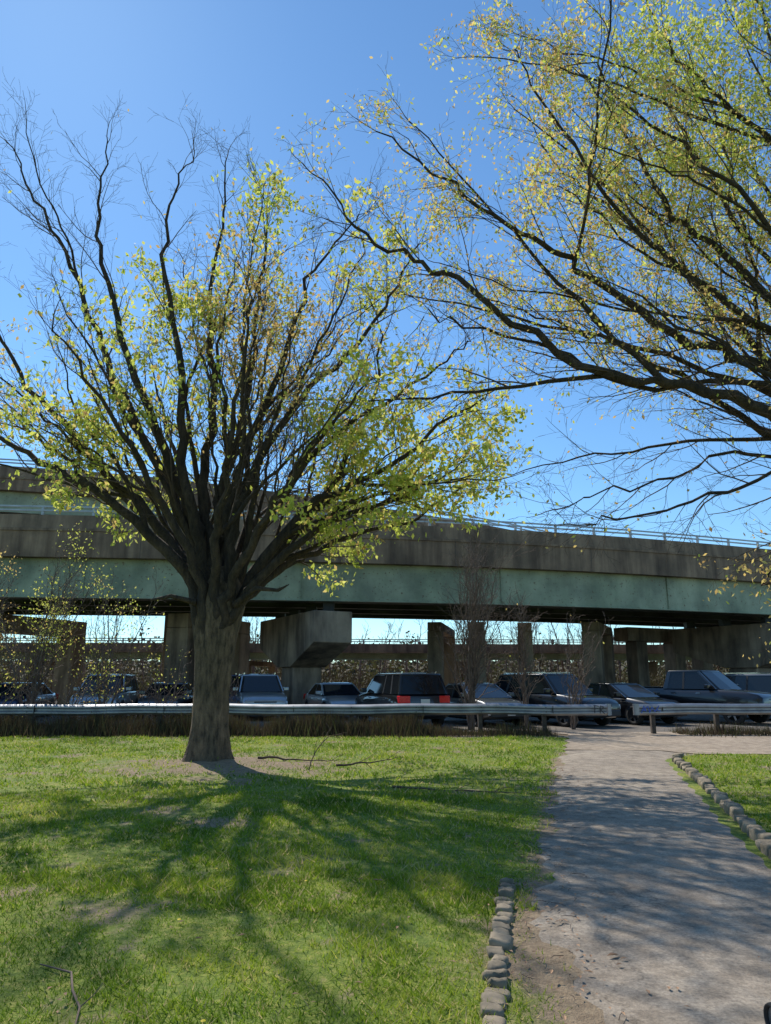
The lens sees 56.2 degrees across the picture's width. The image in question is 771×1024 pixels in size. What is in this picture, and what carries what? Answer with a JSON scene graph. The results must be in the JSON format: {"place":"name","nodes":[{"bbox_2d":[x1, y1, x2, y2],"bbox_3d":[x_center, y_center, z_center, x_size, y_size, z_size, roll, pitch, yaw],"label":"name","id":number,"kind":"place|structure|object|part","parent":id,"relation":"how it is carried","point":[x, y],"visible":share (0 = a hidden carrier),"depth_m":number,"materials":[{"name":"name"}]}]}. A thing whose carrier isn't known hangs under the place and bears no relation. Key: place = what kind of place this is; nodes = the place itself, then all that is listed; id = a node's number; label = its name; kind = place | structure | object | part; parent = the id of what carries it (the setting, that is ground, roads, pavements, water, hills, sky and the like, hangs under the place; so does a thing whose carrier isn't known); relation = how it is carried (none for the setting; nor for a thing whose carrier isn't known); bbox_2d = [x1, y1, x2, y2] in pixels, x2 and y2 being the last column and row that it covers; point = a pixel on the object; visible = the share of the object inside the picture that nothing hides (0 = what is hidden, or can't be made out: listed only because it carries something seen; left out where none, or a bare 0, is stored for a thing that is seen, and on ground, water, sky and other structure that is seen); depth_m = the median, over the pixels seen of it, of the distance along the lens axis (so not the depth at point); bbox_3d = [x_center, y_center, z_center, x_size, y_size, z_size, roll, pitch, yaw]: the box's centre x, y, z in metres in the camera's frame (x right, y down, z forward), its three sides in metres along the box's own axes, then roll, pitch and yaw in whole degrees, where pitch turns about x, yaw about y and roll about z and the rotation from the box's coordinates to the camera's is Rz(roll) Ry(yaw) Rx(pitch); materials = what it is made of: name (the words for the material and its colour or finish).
{"place":"outdoors","nodes":[
{"label":"outdoors","id":0,"kind":"place"},
{"bbox_2d":[0,458,546,531],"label":"highway ramp overpass","id":1,"kind":"object","parent":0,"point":[20,491],"visible":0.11,"depth_m":40.47,"materials":[{"name":"concrete"}]},
{"bbox_2d":[0,638,690,660],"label":"distant ramp overpass","id":2,"kind":"object","parent":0,"point":[389,651],"visible":0.38,"depth_m":61.10,"materials":[{"name":"concrete"}]},
{"bbox_2d":[0,615,728,694],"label":"distant trees","id":3,"kind":"object","parent":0,"point":[373,665],"visible":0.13,"depth_m":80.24,"materials":[{"name":"brown plant"}]},
{"bbox_2d":[1,660,729,683],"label":"distant embankment","id":4,"kind":"structure","parent":0,"point":[380,670],"depth_m":105.95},
{"bbox_2d":[0,692,770,1023],"bbox_3d":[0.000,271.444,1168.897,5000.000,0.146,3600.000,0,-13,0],"label":"ground","id":5,"kind":"structure","parent":0,"point":[578,1010],"depth_m":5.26,"materials":[{"name":"green plant"}]},
{"bbox_2d":[0,548,29,695],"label":"leafing shrub","id":6,"kind":"object","parent":5,"relation":"on","point":[2,646],"visible":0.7,"depth_m":25.55,"materials":[{"name":"green plant"}]},
{"bbox_2d":[0,659,49,717],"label":"bare shrub","id":7,"kind":"object","parent":5,"relation":"on","point":[13,694],"visible":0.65,"depth_m":22.54,"materials":[{"name":"brown plant"}]},
{"bbox_2d":[0,614,86,704],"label":"overpass pier","id":8,"kind":"structure","parent":5,"relation":"on","point":[71,658],"depth_m":40.49,"materials":[{"name":"concrete"}]},
{"bbox_2d":[29,661,85,679],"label":"overpass pier","id":9,"kind":"structure","parent":5,"relation":"on","point":[84,666],"depth_m":63.57,"materials":[{"name":"concrete"}]},
{"bbox_2d":[0,521,115,723],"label":"leafing shrub","id":10,"kind":"object","parent":5,"relation":"on","point":[37,666],"visible":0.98,"depth_m":23.80,"materials":[{"name":"green plant"}]},
{"bbox_2d":[40,963,102,1023],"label":"fallen branch","id":11,"kind":"object","parent":5,"relation":"on","point":[72,989],"visible":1,"depth_m":3.72,"materials":[{"name":"grey wood"}]},
{"bbox_2d":[15,654,134,721],"bbox_3d":[-9.499,5.499,21.991,3.293,2.503,3.067,-11,-17,39],"label":"bare shrub","id":12,"kind":"object","parent":5,"relation":"on","point":[75,695],"visible":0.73,"depth_m":22.30,"materials":[{"name":"brown plant"}]},
{"bbox_2d":[73,567,170,720],"bbox_3d":[-8.851,4.365,23.644,2.956,5.455,3.431,0,-13,0],"label":"leafing shrub","id":13,"kind":"object","parent":5,"relation":"on","point":[100,688],"visible":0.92,"depth_m":23.78,"materials":[{"name":"green plant"}]},
{"bbox_2d":[102,677,193,724],"bbox_3d":[-7.206,5.998,22.409,2.439,1.711,2.630,0,-13,0],"label":"bare shrub","id":14,"kind":"object","parent":5,"relation":"on","point":[152,696],"visible":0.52,"depth_m":22.76,"materials":[{"name":"brown plant"}]},
{"bbox_2d":[129,641,191,724],"bbox_3d":[-7.323,5.517,22.843,2.080,2.846,2.540,0,-13,0],"label":"bare shrub","id":15,"kind":"object","parent":5,"relation":"on","point":[157,692],"visible":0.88,"depth_m":22.95,"materials":[{"name":"brown plant"}]},
{"bbox_2d":[161,616,167,681],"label":"overpass pier","id":16,"kind":"structure","parent":5,"relation":"on","point":[164,643],"depth_m":44.22,"materials":[{"name":"concrete"}]},
{"bbox_2d":[163,613,249,687],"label":"overpass pier","id":17,"kind":"structure","parent":5,"relation":"on","point":[179,634],"depth_m":35.98,"materials":[{"name":"concrete"}]},
{"bbox_2d":[229,675,248,720],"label":"bare shrub","id":18,"kind":"object","parent":5,"relation":"on","point":[236,690],"visible":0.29,"depth_m":23.48,"materials":[{"name":"brown plant"}]},
{"bbox_2d":[249,661,277,674],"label":"overpass pier","id":19,"kind":"structure","parent":5,"relation":"on","point":[272,667],"depth_m":65.55,"materials":[{"name":"concrete"}]},
{"bbox_2d":[14,755,517,1021],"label":"dandelions","id":20,"kind":"object","parent":5,"relation":"on","point":[203,1020],"visible":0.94,"depth_m":7.66,"materials":[{"name":"yellow plant"}]},
{"bbox_2d":[0,73,564,761],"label":"deciduous tree","id":21,"kind":"object","parent":5,"relation":"on","point":[206,557],"visible":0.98,"depth_m":14.64,"materials":[{"name":"green plant"}]},
{"bbox_2d":[258,749,345,761],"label":"fallen branch","id":22,"kind":"object","parent":5,"relation":"on","point":[266,757],"visible":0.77,"depth_m":14.09,"materials":[{"name":"brown wood"}]},
{"bbox_2d":[0,703,611,734],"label":"guardrail","id":23,"kind":"object","parent":5,"relation":"on","point":[479,710],"visible":0.87,"depth_m":21.19,"materials":[{"name":"metal"}]},
{"bbox_2d":[260,602,351,704],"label":"overpass pier","id":24,"kind":"structure","parent":5,"relation":"on","point":[299,648],"depth_m":34.40,"materials":[{"name":"concrete"}]},
{"bbox_2d":[0,505,770,627],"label":"highway overpass","id":25,"kind":"object","parent":24,"relation":"on","point":[404,576],"visible":0.72,"depth_m":35.12,"materials":[{"name":"metal"}]},
{"bbox_2d":[308,723,342,769],"bbox_3d":[-1.063,4.203,12.988,0.714,0.786,0.347,7,-15,-29],"label":"fallen branch","id":26,"kind":"object","parent":5,"relation":"on","point":[320,745],"visible":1,"depth_m":12.87,"materials":[{"name":"brown wood"}]},
{"bbox_2d":[336,751,405,767],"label":"fallen branch","id":27,"kind":"object","parent":5,"relation":"on","point":[337,765],"visible":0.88,"depth_m":13.22,"materials":[{"name":"brown wood"}]},
{"bbox_2d":[0,705,770,738],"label":"dry weeds","id":28,"kind":"object","parent":5,"relation":"on","point":[310,726],"visible":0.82,"depth_m":20.85,"materials":[{"name":"brown plant"}]},
{"bbox_2d":[0,714,770,731],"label":"parking lot","id":29,"kind":"structure","parent":5,"relation":"on","point":[592,725],"depth_m":26.34,"materials":[{"name":"grey asphalt"}]},
{"bbox_2d":[0,682,58,718],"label":"parked sedan","id":30,"kind":"object","parent":29,"relation":"on","point":[50,695],"visible":0.23,"depth_m":30.21,"materials":[{"name":"grey paint"}]},
{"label":"windows","id":31,"kind":"part","parent":30,"relation":"part of","materials":[{"name":"black glass"}]},
{"bbox_2d":[68,673,139,718],"bbox_3d":[-11.599,7.628,30.047,2.260,1.830,4.858,2,-13,-8],"label":"parked suv","id":32,"kind":"object","parent":29,"relation":"on","point":[131,687],"visible":0.37,"depth_m":29.34,"materials":[{"name":"black paint"}]},
{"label":"windows","id":33,"kind":"part","parent":32,"relation":"part of","materials":[{"name":"black glass"}]},
{"bbox_2d":[137,682,193,718],"bbox_3d":[-9.299,8.043,30.978,2.160,1.440,4.760,1,-13,-6],"label":"parked sedan","id":34,"kind":"object","parent":29,"relation":"on","point":[187,687],"visible":0.31,"depth_m":30.17,"materials":[{"name":"grey paint"}]},
{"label":"windows","id":35,"kind":"part","parent":34,"relation":"part of","materials":[{"name":"black glass"}]},
{"bbox_2d":[193,673,236,703],"bbox_3d":[-7.199,7.965,31.509,2.260,1.830,4.858,3,-13,-11],"label":"parked suv","id":36,"kind":"object","parent":29,"relation":"on","point":[233,676],"visible":0.05,"depth_m":30.71,"materials":[{"name":"black paint"}]},
{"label":"windows","id":37,"kind":"part","parent":36,"relation":"part of","materials":[{"name":"black glass"}]},
{"bbox_2d":[232,673,288,719],"bbox_3d":[-5.298,7.628,30.047,2.260,1.830,4.858,4,-14,-16],"label":"parked suv","id":38,"kind":"object","parent":29,"relation":"on","point":[266,689],"visible":0.45,"depth_m":29.03,"materials":[{"name":"silver paint"}]},
{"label":"windows","id":39,"kind":"part","parent":38,"relation":"part of","materials":[{"name":"black glass"}]},
{"bbox_2d":[303,682,368,718],"bbox_3d":[-2.098,7.930,30.491,2.160,1.440,4.760,5,-14,-19],"label":"parked sedan","id":40,"kind":"object","parent":29,"relation":"on","point":[342,693],"visible":0.35,"depth_m":29.80,"materials":[{"name":"silver paint"}]},
{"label":"windows","id":41,"kind":"part","parent":40,"relation":"part of","materials":[{"name":"black glass"}]},
{"bbox_2d":[0,665,729,698],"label":"roadside brush","id":42,"kind":"object","parent":29,"relation":"on","point":[654,677],"visible":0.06,"depth_m":52.70,"materials":[{"name":"brown plant"}]},
{"bbox_2d":[354,671,449,725],"bbox_3d":[0.447,6.708,26.066,2.260,1.830,4.858,5,-14,-21],"label":"parked suv","id":43,"kind":"object","parent":29,"relation":"on","point":[399,687],"visible":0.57,"depth_m":24.27,"materials":[{"name":"black paint"}]},
{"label":"windows","id":44,"kind":"part","parent":43,"relation":"part of","materials":[{"name":"black glass"}]},
{"bbox_2d":[78,719,750,726],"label":"parking bay markings","id":45,"kind":"object","parent":29,"relation":"on","point":[578,726],"visible":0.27,"depth_m":26.86,"materials":[{"name":"white paint"}]},
{"bbox_2d":[445,683,530,726],"bbox_3d":[3.303,6.963,26.301,2.160,1.440,4.760,5,-14,-22],"label":"parked sedan","id":46,"kind":"object","parent":29,"relation":"on","point":[500,696],"visible":0.3,"depth_m":25.41,"materials":[{"name":"grey paint"}]},
{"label":"windows","id":47,"kind":"part","parent":46,"relation":"part of","materials":[{"name":"black glass"}]},
{"bbox_2d":[496,672,620,726],"bbox_3d":[6.104,6.773,26.346,2.260,1.830,4.858,7,-15,-29],"label":"parked suv","id":48,"kind":"object","parent":29,"relation":"on","point":[548,684],"visible":0.45,"depth_m":25.50,"materials":[{"name":"black paint"}]},
{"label":"windows","id":49,"kind":"part","parent":48,"relation":"part of","materials":[{"name":"black glass"}]},
{"bbox_2d":[578,683,686,724],"bbox_3d":[8.903,7.188,27.276,2.160,1.440,4.760,6,-14,-26],"label":"parked sedan","id":50,"kind":"object","parent":29,"relation":"on","point":[626,696],"visible":0.47,"depth_m":26.18,"materials":[{"name":"black paint"}]},
{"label":"windows","id":51,"kind":"part","parent":50,"relation":"part of","materials":[{"name":"black glass"}]},
{"bbox_2d":[643,670,770,724],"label":"pickup truck","id":52,"kind":"object","parent":29,"relation":"on","point":[700,686],"visible":0.41,"depth_m":26.80,"materials":[{"name":"black paint"}]},
{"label":"windows","id":53,"kind":"part","parent":52,"relation":"part of","materials":[{"name":"black glass"}]},
{"bbox_2d":[723,672,770,718],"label":"parked suv","id":54,"kind":"object","parent":29,"relation":"on","point":[755,681],"visible":0.17,"depth_m":28.87,"materials":[{"name":"grey paint"}]},
{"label":"windows","id":55,"kind":"part","parent":54,"relation":"part of","materials":[{"name":"black glass"}]},
{"bbox_2d":[427,622,455,685],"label":"overpass pier","id":56,"kind":"structure","parent":5,"relation":"on","point":[435,664],"depth_m":41.64,"materials":[{"name":"concrete"}]},
{"bbox_2d":[392,778,520,796],"bbox_3d":[1.026,3.994,10.429,1.898,0.427,0.295,-5,-14,22],"label":"fallen branch","id":57,"kind":"object","parent":5,"relation":"on","point":[403,787],"visible":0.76,"depth_m":10.34,"materials":[{"name":"brown wood"}]},
{"bbox_2d":[456,661,466,682],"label":"overpass pier","id":58,"kind":"structure","parent":5,"relation":"on","point":[461,671],"depth_m":65.41,"materials":[{"name":"concrete"}]},
{"bbox_2d":[469,622,486,682],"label":"overpass pier","id":59,"kind":"structure","parent":5,"relation":"on","point":[482,676],"depth_m":41.16,"materials":[{"name":"concrete"}]},
{"bbox_2d":[433,498,534,729],"bbox_3d":[3.081,3.167,23.833,3.184,7.877,3.278,3,-13,-13],"label":"bare sapling","id":60,"kind":"object","parent":5,"relation":"on","point":[472,670],"visible":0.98,"depth_m":23.51,"materials":[{"name":"brown plant"}]},
{"bbox_2d":[479,877,515,1023],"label":"stone edging","id":61,"kind":"object","parent":5,"relation":"on","point":[501,938],"visible":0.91,"depth_m":4.16,"materials":[{"name":"grey stone"}]},
{"bbox_2d":[247,0,770,667],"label":"deciduous tree","id":62,"kind":"object","parent":5,"relation":"on","point":[687,164],"visible":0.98,"depth_m":13.43,"materials":[{"name":"green plant"}]},
{"bbox_2d":[491,585,549,728],"bbox_3d":[4.548,4.739,23.858,2.055,4.814,2.834,0,-13,0],"label":"bare shrub","id":63,"kind":"object","parent":5,"relation":"on","point":[523,687],"visible":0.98,"depth_m":23.84,"materials":[{"name":"brown plant"}]},
{"bbox_2d":[517,623,533,673],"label":"overpass pier","id":64,"kind":"structure","parent":5,"relation":"on","point":[530,649],"depth_m":41.89,"materials":[{"name":"concrete"}]},
{"bbox_2d":[452,775,623,1019],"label":"twig litter","id":65,"kind":"object","parent":5,"relation":"on","point":[540,890],"visible":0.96,"depth_m":5.88,"materials":[{"name":"brown plant"}]},
{"bbox_2d":[550,606,613,729],"bbox_3d":[6.273,5.120,23.727,2.003,4.020,2.343,3,-13,-14],"label":"bare shrub","id":66,"kind":"object","parent":5,"relation":"on","point":[574,720],"visible":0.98,"depth_m":23.39,"materials":[{"name":"brown plant"}]},
{"bbox_2d":[581,622,615,685],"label":"overpass pier","id":67,"kind":"structure","parent":5,"relation":"on","point":[603,671],"depth_m":41.52,"materials":[{"name":"concrete"}]},
{"bbox_2d":[529,750,770,1023],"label":"footpath","id":68,"kind":"structure","parent":5,"relation":"on","point":[696,928],"depth_m":5.37,"materials":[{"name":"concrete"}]},
{"bbox_2d":[1,754,769,1023],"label":"leaf litter","id":69,"kind":"object","parent":68,"relation":"on","point":[551,971],"visible":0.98,"depth_m":4.99,"materials":[{"name":"brown plant"}]},
{"bbox_2d":[763,1002,770,1023],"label":"stroller wheel","id":70,"kind":"object","parent":68,"relation":"on","point":[767,1012],"visible":1,"depth_m":3.33,"materials":[{"name":"rubber"}]},
{"bbox_2d":[649,662,657,686],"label":"overpass pier","id":71,"kind":"structure","parent":5,"relation":"on","point":[652,665],"depth_m":64.52,"materials":[{"name":"concrete"}]},
{"bbox_2d":[553,732,770,753],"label":"pavement apron","id":72,"kind":"object","parent":5,"relation":"on","point":[700,744],"visible":0.88,"depth_m":18.39,"materials":[{"name":"grey concrete"}]},
{"bbox_2d":[613,627,712,686],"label":"overpass pier","id":73,"kind":"structure","parent":5,"relation":"on","point":[636,640],"depth_m":45.61,"materials":[{"name":"concrete"}]},
{"bbox_2d":[632,703,770,733],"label":"guardrail","id":74,"kind":"object","parent":5,"relation":"on","point":[653,710],"visible":0.91,"depth_m":21.27,"materials":[{"name":"metal"}]},
{"bbox_2d":[671,616,770,672],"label":"overpass pier","id":75,"kind":"structure","parent":5,"relation":"on","point":[725,644],"depth_m":41.79,"materials":[{"name":"concrete"}]},
{"bbox_2d":[672,753,770,858],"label":"stone edging","id":76,"kind":"object","parent":5,"relation":"on","point":[759,836],"visible":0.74,"depth_m":8.72,"materials":[{"name":"grey stone"}]},
{"bbox_2d":[0,0,770,664],"label":"sky","id":77,"kind":"structure","parent":0,"point":[266,63],"materials":[{"name":"blue"}]}
]}

